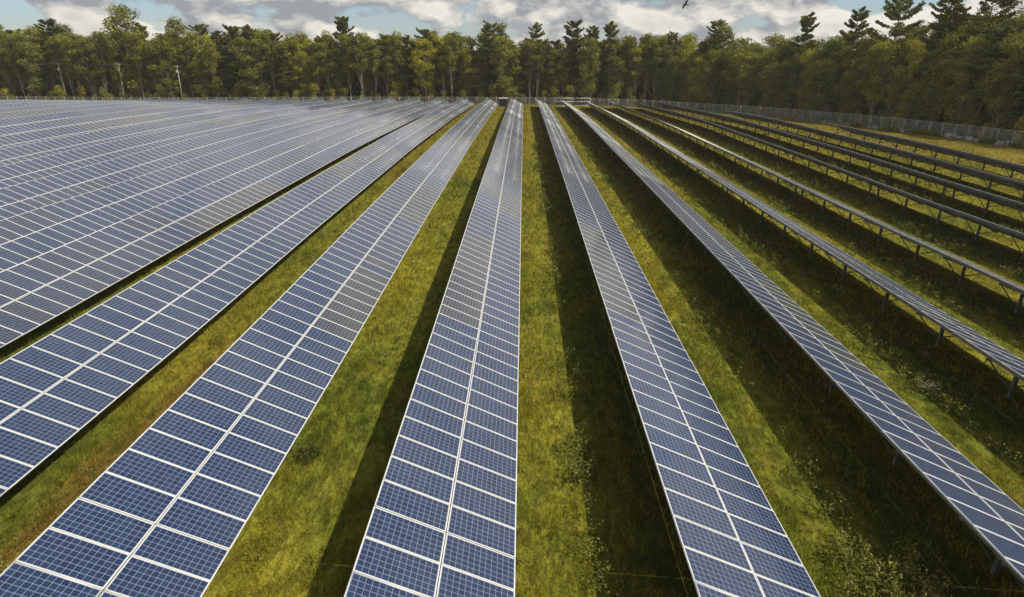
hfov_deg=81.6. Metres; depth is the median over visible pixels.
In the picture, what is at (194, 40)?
leafy tree
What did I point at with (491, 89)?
sapling
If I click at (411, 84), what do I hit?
leafy tree
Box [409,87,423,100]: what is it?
sapling
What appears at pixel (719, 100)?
leafy tree
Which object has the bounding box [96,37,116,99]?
leafy tree
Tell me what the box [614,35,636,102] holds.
leafy tree
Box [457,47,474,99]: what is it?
leafy tree
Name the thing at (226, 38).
pine tree
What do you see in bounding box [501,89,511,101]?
sapling
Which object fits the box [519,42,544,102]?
leafy tree
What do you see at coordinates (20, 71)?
leafy tree
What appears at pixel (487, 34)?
pine tree
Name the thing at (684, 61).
leafy tree
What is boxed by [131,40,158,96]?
leafy tree
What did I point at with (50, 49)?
leafy tree
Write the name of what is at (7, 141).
solar panel row
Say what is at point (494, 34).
leafy tree
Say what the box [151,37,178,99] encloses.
leafy tree
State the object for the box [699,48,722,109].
leafy tree
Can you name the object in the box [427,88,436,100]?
sapling
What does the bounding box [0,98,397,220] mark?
solar panel row
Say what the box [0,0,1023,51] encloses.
sky
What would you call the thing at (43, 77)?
leafy tree
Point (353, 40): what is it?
leafy tree
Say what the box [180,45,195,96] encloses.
leafy tree
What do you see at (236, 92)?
sapling
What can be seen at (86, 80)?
leafy tree
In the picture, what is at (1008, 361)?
solar panel row
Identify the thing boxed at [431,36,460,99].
leafy tree
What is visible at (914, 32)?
leafy tree
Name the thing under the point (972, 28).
leafy tree
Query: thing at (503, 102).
equipment cabinet
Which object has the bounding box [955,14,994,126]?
leafy tree
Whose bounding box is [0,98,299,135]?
solar panel row
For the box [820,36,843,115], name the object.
leafy tree
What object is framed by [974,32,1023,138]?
leafy tree
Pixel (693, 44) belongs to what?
leafy tree
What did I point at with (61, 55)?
leafy tree
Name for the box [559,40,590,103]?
leafy tree
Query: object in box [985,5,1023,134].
leafy tree
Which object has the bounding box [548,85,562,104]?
sapling
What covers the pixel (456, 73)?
leafy tree
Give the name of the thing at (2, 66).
leafy tree
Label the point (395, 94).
sapling
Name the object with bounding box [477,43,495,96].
leafy tree
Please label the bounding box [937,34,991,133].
leafy tree
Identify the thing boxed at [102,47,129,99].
leafy tree
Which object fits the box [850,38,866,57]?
leafy tree
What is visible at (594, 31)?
pine tree
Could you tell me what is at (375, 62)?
leafy tree
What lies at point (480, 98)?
sapling
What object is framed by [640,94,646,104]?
sapling
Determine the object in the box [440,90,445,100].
sapling
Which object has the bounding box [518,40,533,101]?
leafy tree
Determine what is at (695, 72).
leafy tree
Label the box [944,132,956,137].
boulder
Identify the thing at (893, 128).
weed clump
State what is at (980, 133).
sapling
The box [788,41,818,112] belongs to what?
leafy tree
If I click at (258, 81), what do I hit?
leafy tree
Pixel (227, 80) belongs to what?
leafy tree
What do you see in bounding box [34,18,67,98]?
pine tree
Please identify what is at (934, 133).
weed clump
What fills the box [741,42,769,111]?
leafy tree
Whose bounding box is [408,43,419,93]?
pine tree
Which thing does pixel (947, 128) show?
sapling
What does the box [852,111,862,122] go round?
sapling
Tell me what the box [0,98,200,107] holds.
solar panel row
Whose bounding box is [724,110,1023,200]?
solar panel row
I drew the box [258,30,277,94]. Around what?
leafy tree
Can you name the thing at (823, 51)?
leafy tree
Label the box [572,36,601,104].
leafy tree
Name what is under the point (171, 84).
leafy tree
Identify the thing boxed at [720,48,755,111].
leafy tree
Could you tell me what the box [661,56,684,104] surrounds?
leafy tree
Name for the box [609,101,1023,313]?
solar panel row
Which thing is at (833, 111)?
leafy tree
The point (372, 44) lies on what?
leafy tree
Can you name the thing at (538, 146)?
tall weeds
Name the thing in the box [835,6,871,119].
pine tree
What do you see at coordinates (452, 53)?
leafy tree
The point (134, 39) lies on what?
leafy tree
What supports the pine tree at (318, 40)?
on the ground at (900, 521)
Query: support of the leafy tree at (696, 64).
on the ground at (900, 521)
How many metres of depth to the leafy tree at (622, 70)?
189.94 m
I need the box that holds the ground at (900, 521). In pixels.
[0,63,1023,596]
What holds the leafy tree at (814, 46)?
on the ground at (900, 521)
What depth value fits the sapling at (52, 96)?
195.28 m
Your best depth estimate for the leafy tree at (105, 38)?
196.61 m
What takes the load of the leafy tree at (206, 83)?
on the ground at (900, 521)
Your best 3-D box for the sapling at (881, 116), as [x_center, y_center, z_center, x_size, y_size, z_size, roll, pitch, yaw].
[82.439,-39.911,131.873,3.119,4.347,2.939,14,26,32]
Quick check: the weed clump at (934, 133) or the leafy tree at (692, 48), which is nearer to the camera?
the weed clump at (934, 133)
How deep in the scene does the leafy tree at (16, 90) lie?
205.91 m
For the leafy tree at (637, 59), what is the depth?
190.02 m
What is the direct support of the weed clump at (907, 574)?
on the ground at (900, 521)
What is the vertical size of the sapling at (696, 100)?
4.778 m
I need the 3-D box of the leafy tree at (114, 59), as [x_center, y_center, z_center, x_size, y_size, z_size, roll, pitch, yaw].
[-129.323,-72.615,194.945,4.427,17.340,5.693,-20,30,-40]
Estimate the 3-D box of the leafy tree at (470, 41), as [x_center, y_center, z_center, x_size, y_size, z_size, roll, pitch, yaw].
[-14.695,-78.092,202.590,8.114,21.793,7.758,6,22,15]
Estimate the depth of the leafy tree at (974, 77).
116.12 m
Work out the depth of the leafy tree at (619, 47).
193.53 m
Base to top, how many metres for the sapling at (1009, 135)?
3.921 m
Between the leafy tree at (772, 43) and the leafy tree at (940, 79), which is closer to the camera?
the leafy tree at (940, 79)
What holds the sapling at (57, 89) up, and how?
on the ground at (900, 521)
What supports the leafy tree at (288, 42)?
on the ground at (900, 521)
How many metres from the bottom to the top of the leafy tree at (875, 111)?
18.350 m
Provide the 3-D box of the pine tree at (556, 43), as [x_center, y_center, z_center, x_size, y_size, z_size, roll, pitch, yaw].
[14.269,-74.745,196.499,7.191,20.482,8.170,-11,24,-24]
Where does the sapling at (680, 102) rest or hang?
on the ground at (900, 521)
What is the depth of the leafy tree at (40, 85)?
193.35 m
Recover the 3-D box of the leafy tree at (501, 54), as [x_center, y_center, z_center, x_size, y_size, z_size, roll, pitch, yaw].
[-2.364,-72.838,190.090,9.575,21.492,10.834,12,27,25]
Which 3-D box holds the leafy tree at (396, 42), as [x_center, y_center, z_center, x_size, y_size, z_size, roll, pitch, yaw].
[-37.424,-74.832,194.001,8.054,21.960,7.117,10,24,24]
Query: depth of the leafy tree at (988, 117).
113.65 m
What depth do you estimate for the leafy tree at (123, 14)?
190.75 m
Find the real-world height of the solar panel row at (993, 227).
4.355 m
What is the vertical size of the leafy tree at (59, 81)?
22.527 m
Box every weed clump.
[292,442,323,463]
[562,453,597,481]
[826,558,929,596]
[827,527,876,575]
[847,121,862,126]
[867,538,954,596]
[883,125,898,130]
[912,128,925,133]
[915,378,942,395]
[924,130,941,135]
[977,136,997,143]
[1009,141,1023,147]
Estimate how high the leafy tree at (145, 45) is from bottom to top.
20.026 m
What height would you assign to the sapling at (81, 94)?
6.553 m
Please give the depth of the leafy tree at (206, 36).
196.04 m
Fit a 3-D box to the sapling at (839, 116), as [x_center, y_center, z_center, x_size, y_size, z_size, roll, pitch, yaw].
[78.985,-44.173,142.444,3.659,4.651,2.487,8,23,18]
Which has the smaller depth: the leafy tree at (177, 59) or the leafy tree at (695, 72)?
the leafy tree at (695, 72)
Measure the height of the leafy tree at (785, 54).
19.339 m
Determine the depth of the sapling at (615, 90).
190.46 m
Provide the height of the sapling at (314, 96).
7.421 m
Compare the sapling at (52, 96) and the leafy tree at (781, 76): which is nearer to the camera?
the leafy tree at (781, 76)
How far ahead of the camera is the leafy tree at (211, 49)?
191.50 m
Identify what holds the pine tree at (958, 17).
on the ground at (900, 521)
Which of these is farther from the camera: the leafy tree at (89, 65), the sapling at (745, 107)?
the leafy tree at (89, 65)
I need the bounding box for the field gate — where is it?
[555,98,589,105]
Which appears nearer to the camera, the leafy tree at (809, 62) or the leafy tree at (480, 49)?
the leafy tree at (809, 62)
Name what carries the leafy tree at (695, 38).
on the ground at (900, 521)
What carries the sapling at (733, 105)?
on the ground at (900, 521)
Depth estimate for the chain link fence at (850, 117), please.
135.03 m
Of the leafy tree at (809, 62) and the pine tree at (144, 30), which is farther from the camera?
the pine tree at (144, 30)
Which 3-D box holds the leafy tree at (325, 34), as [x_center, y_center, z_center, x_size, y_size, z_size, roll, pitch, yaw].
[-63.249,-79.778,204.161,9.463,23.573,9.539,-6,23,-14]
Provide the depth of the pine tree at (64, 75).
198.99 m
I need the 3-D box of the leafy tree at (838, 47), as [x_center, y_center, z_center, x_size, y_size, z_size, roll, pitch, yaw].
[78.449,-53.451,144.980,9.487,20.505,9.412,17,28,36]
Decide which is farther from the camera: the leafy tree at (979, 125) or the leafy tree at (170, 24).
the leafy tree at (170, 24)
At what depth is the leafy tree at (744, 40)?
176.68 m
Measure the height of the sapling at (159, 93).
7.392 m
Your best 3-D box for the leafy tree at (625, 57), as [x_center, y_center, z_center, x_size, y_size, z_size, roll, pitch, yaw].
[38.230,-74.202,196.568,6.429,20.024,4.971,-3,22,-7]
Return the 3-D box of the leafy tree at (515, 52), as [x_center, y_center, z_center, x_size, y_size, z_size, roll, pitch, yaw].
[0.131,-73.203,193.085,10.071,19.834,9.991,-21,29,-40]
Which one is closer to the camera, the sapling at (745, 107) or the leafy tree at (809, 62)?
the leafy tree at (809, 62)
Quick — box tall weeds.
[0,142,1023,596]
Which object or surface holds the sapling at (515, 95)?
on the ground at (900, 521)
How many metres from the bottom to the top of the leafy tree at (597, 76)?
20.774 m
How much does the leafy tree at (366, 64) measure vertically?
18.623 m
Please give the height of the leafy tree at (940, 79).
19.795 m
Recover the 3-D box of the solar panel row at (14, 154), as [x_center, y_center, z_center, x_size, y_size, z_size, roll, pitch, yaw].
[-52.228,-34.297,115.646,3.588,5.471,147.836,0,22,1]
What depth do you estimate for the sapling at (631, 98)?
190.73 m
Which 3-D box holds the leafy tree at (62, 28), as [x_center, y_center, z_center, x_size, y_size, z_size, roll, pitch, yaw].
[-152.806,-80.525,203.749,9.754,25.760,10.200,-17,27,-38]
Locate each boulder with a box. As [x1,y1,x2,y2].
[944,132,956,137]
[953,136,964,139]
[963,135,974,140]
[994,140,1004,144]
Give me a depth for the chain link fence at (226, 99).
190.68 m
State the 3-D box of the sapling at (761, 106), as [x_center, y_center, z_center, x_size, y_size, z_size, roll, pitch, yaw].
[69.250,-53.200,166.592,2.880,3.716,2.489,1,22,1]
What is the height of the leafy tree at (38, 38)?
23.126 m
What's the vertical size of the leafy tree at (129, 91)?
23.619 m
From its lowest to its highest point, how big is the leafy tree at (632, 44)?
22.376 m
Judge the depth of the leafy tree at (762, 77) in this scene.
166.52 m
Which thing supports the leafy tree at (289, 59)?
on the ground at (900, 521)
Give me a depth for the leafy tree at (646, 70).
189.46 m
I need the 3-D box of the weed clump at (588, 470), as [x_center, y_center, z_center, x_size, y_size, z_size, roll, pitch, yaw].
[2.200,5.623,19.793,1.229,0.721,1.050,17,27,35]
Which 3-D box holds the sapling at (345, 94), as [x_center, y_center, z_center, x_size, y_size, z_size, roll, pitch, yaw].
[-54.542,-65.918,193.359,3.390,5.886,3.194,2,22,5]
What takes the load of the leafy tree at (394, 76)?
on the ground at (900, 521)
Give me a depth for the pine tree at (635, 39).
198.74 m
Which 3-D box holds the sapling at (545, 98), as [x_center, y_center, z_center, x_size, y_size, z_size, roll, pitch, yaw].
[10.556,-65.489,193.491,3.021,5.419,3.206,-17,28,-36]
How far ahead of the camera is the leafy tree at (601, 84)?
200.96 m
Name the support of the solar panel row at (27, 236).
on the ground at (900, 521)
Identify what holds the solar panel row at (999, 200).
on the ground at (900, 521)
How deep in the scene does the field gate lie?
189.24 m
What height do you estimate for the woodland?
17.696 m
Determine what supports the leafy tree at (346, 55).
on the ground at (900, 521)
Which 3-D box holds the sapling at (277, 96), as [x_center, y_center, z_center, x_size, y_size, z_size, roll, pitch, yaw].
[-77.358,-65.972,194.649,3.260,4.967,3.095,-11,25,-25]
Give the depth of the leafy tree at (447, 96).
204.38 m
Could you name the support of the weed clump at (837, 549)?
on the ground at (900, 521)
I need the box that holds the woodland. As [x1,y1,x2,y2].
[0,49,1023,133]
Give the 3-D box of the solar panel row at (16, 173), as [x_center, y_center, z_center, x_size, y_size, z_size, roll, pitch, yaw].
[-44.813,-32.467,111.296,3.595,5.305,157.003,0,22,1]
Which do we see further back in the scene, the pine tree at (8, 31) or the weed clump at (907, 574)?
the pine tree at (8, 31)
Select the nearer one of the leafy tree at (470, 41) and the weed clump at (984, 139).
the weed clump at (984, 139)
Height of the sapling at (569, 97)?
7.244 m
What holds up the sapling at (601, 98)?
on the ground at (900, 521)
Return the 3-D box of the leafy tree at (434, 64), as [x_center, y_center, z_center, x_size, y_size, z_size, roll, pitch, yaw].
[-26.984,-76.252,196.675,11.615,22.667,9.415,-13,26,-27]
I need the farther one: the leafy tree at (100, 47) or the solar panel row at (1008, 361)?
the leafy tree at (100, 47)
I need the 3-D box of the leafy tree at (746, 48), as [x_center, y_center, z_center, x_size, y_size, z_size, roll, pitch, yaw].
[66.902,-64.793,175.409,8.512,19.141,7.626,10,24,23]
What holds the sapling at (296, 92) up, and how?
on the ground at (900, 521)
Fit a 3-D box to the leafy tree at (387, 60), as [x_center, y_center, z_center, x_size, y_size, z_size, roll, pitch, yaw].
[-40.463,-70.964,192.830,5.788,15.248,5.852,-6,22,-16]
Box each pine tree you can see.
[1,28,33,99]
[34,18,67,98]
[58,32,78,98]
[109,36,134,98]
[131,22,154,99]
[184,23,212,99]
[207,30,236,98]
[218,35,242,97]
[219,24,244,98]
[224,30,243,81]
[240,24,267,99]
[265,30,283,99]
[273,43,296,97]
[311,35,331,100]
[327,16,360,100]
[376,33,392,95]
[397,35,414,98]
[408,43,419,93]
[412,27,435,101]
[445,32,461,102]
[474,20,499,99]
[522,22,548,103]
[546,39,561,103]
[562,19,588,104]
[578,25,606,103]
[595,20,621,103]
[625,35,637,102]
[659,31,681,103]
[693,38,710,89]
[704,19,730,106]
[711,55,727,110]
[785,11,820,114]
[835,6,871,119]
[860,0,930,123]
[916,0,966,127]
[925,3,971,124]
[955,0,1022,131]
[963,22,1016,135]
[1007,39,1023,141]
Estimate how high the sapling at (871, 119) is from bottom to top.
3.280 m
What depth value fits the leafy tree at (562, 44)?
197.19 m
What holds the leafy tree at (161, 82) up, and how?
on the ground at (900, 521)
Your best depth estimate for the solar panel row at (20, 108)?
119.44 m
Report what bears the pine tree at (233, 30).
on the ground at (900, 521)
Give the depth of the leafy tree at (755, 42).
174.65 m
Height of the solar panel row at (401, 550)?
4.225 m
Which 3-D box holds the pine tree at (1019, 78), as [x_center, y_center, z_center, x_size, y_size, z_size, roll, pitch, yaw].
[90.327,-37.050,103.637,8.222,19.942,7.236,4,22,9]
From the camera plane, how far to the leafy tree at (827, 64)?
149.65 m
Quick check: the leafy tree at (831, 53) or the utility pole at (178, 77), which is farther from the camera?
the utility pole at (178, 77)
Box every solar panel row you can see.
[0,98,153,100]
[0,98,177,103]
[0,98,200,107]
[0,98,225,112]
[0,98,251,118]
[0,98,275,126]
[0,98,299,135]
[0,98,323,148]
[0,98,347,165]
[0,98,373,188]
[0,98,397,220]
[0,98,423,271]
[0,98,449,348]
[0,98,474,496]
[0,98,497,596]
[344,98,522,596]
[536,99,820,596]
[560,99,1023,590]
[585,101,1023,398]
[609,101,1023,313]
[634,102,1023,258]
[657,101,1023,220]
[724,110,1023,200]
[829,123,1023,178]
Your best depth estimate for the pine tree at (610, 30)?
191.00 m
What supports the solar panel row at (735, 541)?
on the ground at (900, 521)
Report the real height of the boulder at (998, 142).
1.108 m
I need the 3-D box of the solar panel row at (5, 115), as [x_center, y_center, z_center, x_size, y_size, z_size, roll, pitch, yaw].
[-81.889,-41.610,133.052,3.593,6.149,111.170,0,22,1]
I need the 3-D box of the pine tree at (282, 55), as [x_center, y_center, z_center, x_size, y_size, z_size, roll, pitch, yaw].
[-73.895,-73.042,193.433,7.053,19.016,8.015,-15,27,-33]
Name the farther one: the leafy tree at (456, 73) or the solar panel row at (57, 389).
the leafy tree at (456, 73)
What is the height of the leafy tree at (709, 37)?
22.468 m
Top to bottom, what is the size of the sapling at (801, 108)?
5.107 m
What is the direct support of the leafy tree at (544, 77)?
on the ground at (900, 521)
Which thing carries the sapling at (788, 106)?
on the ground at (900, 521)
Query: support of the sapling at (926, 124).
on the ground at (900, 521)
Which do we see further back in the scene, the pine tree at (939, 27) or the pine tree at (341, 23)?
the pine tree at (341, 23)
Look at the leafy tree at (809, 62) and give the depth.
152.13 m
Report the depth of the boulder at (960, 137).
108.44 m
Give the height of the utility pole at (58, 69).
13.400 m
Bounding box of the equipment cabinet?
[499,98,507,106]
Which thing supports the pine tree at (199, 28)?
on the ground at (900, 521)
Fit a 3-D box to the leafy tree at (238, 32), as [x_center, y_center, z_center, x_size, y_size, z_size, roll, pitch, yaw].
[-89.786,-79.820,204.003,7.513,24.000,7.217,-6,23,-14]
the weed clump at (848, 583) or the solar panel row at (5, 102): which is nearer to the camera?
the weed clump at (848, 583)
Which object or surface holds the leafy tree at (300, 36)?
on the ground at (900, 521)
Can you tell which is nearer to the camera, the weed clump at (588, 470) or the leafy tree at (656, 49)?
the weed clump at (588, 470)
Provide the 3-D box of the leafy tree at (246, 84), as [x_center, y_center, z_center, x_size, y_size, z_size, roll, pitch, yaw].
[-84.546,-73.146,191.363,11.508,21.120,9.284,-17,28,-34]
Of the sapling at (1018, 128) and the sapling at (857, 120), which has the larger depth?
the sapling at (857, 120)
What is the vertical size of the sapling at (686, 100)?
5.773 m
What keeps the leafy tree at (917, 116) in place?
on the ground at (900, 521)
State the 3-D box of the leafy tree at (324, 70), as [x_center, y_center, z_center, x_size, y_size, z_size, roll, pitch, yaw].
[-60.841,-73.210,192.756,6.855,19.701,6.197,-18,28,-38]
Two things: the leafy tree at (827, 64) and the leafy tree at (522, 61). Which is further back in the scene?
the leafy tree at (522, 61)
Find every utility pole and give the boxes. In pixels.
[56,63,66,99]
[114,63,125,98]
[173,65,182,96]
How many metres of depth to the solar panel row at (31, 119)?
105.30 m
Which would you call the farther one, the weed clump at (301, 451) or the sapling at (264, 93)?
the sapling at (264, 93)
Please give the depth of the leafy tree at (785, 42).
166.65 m
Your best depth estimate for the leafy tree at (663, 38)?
191.95 m
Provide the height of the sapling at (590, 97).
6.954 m
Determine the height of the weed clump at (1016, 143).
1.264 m
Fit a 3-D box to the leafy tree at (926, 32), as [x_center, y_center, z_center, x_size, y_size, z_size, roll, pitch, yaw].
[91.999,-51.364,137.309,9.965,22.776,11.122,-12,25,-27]
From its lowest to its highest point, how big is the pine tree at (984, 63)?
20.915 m
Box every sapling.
[0,89,15,99]
[47,90,56,99]
[54,85,69,99]
[76,86,87,99]
[99,87,113,99]
[119,91,126,99]
[152,84,165,99]
[228,86,244,99]
[255,82,270,99]
[272,90,279,100]
[279,92,289,99]
[293,89,300,99]
[308,83,319,98]
[320,82,332,100]
[328,88,334,99]
[340,87,348,99]
[388,82,401,100]
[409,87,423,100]
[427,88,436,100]
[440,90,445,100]
[458,90,465,99]
[477,88,485,102]
[487,83,500,102]
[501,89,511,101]
[509,86,522,101]
[542,90,547,102]
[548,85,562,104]
[564,84,574,103]
[581,86,597,104]
[597,92,605,104]
[606,84,620,104]
[627,88,636,105]
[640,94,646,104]
[661,93,672,103]
[677,96,684,106]
[684,92,693,107]
[691,96,701,108]
[729,102,735,110]
[741,103,749,112]
[753,102,763,113]
[772,103,779,114]
[780,102,792,115]
[792,100,807,117]
[809,110,816,118]
[834,104,849,122]
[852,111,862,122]
[866,112,875,125]
[877,110,889,126]
[894,107,912,128]
[920,120,929,129]
[939,113,958,132]
[959,110,983,136]
[976,122,991,137]
[1000,122,1015,141]
[1012,116,1023,141]
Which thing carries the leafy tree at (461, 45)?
on the ground at (900, 521)
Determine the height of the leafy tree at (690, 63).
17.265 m
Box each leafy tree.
[0,23,24,99]
[0,33,27,99]
[0,35,24,94]
[0,71,25,99]
[5,30,32,99]
[9,32,49,99]
[18,41,41,99]
[21,24,52,96]
[26,36,57,99]
[29,32,58,99]
[42,40,66,94]
[46,33,74,99]
[49,37,68,97]
[52,23,76,99]
[54,31,89,91]
[63,35,107,99]
[63,35,108,99]
[70,34,101,98]
[80,31,111,96]
[85,36,115,99]
[96,31,118,99]
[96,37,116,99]
[99,3,151,98]
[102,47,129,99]
[104,31,130,98]
[106,49,126,91]
[121,31,155,98]
[123,31,146,98]
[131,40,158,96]
[141,41,160,95]
[143,39,167,98]
[144,40,187,98]
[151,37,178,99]
[152,33,170,98]
[160,15,194,98]
[164,31,191,99]
[170,31,191,98]
[179,30,212,99]
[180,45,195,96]
[188,51,213,99]
[201,33,229,95]
[201,38,230,98]
[220,45,231,98]
[227,36,264,99]
[237,29,256,99]
[246,28,278,96]
[248,32,269,98]
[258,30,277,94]
[260,28,281,99]
[273,32,308,96]
[275,37,300,98]
[291,51,313,99]
[292,38,323,94]
[295,31,317,99]
[308,51,324,98]
[313,30,332,97]
[314,42,333,86]
[322,35,345,98]
[325,39,345,98]
[326,45,346,98]
[337,34,354,100]
[340,32,358,100]
[346,34,370,98]
[352,31,373,98]
[353,46,371,96]
[354,37,386,100]
[368,50,382,97]
[369,35,394,98]
[379,55,395,96]
[385,30,410,101]
[385,33,408,101]
[405,38,421,96]
[407,37,438,101]
[415,32,440,99]
[423,29,438,87]
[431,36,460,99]
[433,31,457,101]
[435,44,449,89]
[442,34,461,102]
[448,30,461,100]
[452,35,470,98]
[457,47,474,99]
[461,35,477,101]
[467,52,489,103]
[468,44,491,101]
[473,30,499,98]
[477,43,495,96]
[488,33,499,97]
[488,35,520,96]
[491,23,510,58]
[502,41,526,98]
[509,43,526,101]
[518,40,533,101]
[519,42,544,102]
[522,37,541,103]
[525,40,555,100]
[530,42,545,103]
[542,48,563,103]
[555,42,564,100]
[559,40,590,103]
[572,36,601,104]
[583,41,605,102]
[594,39,608,102]
[600,54,620,104]
[605,35,627,102]
[612,57,627,100]
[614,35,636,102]
[620,35,640,104]
[621,43,634,96]
[630,46,645,105]
[637,32,661,99]
[640,40,657,101]
[644,34,667,102]
[644,43,664,105]
[650,45,675,105]
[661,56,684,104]
[666,47,683,104]
[672,38,685,103]
[673,38,689,104]
[674,49,693,105]
[677,34,697,83]
[678,51,701,107]
[679,45,693,105]
[681,32,699,42]
[684,53,710,109]
[693,43,706,96]
[696,35,724,107]
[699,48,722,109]
[708,23,739,108]
[713,47,732,108]
[718,49,739,111]
[719,37,752,108]
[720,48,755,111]
[721,45,750,109]
[734,52,765,111]
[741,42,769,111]
[746,41,764,110]
[750,51,781,112]
[752,33,787,111]
[756,46,783,114]
[767,43,800,113]
[770,58,794,115]
[771,36,797,106]
[779,52,808,116]
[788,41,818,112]
[792,39,825,115]
[795,49,822,117]
[798,39,837,114]
[803,57,834,119]
[812,34,856,120]
[820,31,859,117]
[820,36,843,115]
[822,42,851,118]
[835,43,869,120]
[840,33,881,121]
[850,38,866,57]
[852,39,901,124]
[852,51,886,122]
[866,38,893,121]
[871,36,917,125]
[880,24,936,120]
[882,24,927,125]
[884,38,931,127]
[907,49,955,128]
[908,29,947,125]
[916,31,967,130]
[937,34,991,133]
[942,9,997,125]
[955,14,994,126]
[959,26,1011,133]
[962,12,1023,132]
[969,29,1023,135]
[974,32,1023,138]
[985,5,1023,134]
[989,24,1023,138]
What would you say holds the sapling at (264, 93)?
on the ground at (900, 521)
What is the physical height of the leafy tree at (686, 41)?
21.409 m
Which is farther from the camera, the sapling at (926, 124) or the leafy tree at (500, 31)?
the leafy tree at (500, 31)
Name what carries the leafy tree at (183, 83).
on the ground at (900, 521)
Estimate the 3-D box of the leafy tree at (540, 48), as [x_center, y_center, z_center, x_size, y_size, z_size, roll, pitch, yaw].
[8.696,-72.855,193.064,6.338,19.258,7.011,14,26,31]
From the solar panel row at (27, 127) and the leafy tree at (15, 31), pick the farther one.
the leafy tree at (15, 31)
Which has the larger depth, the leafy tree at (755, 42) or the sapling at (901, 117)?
the leafy tree at (755, 42)
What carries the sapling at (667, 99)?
on the ground at (900, 521)
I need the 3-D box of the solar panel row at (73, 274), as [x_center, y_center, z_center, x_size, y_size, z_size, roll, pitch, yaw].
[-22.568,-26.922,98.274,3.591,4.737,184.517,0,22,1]
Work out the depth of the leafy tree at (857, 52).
145.14 m
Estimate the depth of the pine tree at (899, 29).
132.83 m
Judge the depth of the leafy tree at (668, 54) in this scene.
189.44 m
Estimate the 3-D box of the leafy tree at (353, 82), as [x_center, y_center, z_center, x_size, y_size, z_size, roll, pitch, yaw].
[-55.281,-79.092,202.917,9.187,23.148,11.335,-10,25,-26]
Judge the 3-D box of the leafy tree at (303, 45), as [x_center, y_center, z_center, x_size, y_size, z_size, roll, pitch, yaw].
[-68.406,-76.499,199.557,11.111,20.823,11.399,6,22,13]
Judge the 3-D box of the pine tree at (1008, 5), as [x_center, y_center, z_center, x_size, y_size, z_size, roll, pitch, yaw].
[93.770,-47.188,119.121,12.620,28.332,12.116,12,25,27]
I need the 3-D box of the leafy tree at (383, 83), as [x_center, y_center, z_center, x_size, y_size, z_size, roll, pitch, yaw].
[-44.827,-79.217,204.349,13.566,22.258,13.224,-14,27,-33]
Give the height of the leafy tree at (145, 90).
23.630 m
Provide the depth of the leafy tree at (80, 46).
192.14 m
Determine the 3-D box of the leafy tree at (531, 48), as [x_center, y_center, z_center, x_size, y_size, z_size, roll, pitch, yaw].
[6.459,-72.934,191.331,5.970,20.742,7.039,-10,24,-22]
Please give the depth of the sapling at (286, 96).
193.24 m
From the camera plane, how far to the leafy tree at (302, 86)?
193.85 m
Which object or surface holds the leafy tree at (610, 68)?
on the ground at (900, 521)
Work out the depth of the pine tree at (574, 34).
188.50 m
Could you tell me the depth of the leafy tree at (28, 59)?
192.34 m
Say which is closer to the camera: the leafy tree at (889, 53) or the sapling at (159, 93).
the leafy tree at (889, 53)
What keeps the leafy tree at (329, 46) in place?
on the ground at (900, 521)
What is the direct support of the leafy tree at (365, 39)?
on the ground at (900, 521)
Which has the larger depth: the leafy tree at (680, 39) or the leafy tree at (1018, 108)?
the leafy tree at (680, 39)
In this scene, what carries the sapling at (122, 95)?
on the ground at (900, 521)
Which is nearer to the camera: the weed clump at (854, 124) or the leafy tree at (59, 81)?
the weed clump at (854, 124)
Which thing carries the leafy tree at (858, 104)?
on the ground at (900, 521)
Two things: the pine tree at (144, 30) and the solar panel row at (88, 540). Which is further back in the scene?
the pine tree at (144, 30)
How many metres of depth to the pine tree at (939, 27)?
124.19 m
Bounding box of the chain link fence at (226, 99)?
[0,96,554,104]
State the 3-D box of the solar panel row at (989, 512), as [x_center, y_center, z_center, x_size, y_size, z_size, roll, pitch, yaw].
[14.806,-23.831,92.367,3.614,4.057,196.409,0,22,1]
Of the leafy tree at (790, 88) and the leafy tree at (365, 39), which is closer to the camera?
the leafy tree at (790, 88)
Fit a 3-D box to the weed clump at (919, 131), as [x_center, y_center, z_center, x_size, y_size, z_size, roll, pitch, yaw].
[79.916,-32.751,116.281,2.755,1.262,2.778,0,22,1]
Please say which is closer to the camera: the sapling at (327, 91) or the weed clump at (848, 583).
the weed clump at (848, 583)
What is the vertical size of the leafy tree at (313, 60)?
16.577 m
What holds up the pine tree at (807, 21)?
on the ground at (900, 521)
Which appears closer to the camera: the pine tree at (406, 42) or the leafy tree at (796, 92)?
the leafy tree at (796, 92)
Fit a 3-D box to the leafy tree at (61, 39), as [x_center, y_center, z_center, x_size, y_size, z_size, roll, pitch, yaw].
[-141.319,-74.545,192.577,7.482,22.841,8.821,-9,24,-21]
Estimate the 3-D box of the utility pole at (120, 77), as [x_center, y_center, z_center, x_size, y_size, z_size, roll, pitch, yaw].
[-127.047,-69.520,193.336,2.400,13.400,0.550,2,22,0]
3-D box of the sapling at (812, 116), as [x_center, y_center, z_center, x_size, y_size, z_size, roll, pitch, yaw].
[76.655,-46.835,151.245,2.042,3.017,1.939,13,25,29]
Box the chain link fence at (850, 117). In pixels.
[637,99,1023,141]
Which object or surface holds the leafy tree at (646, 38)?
on the ground at (900, 521)
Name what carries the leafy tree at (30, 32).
on the ground at (900, 521)

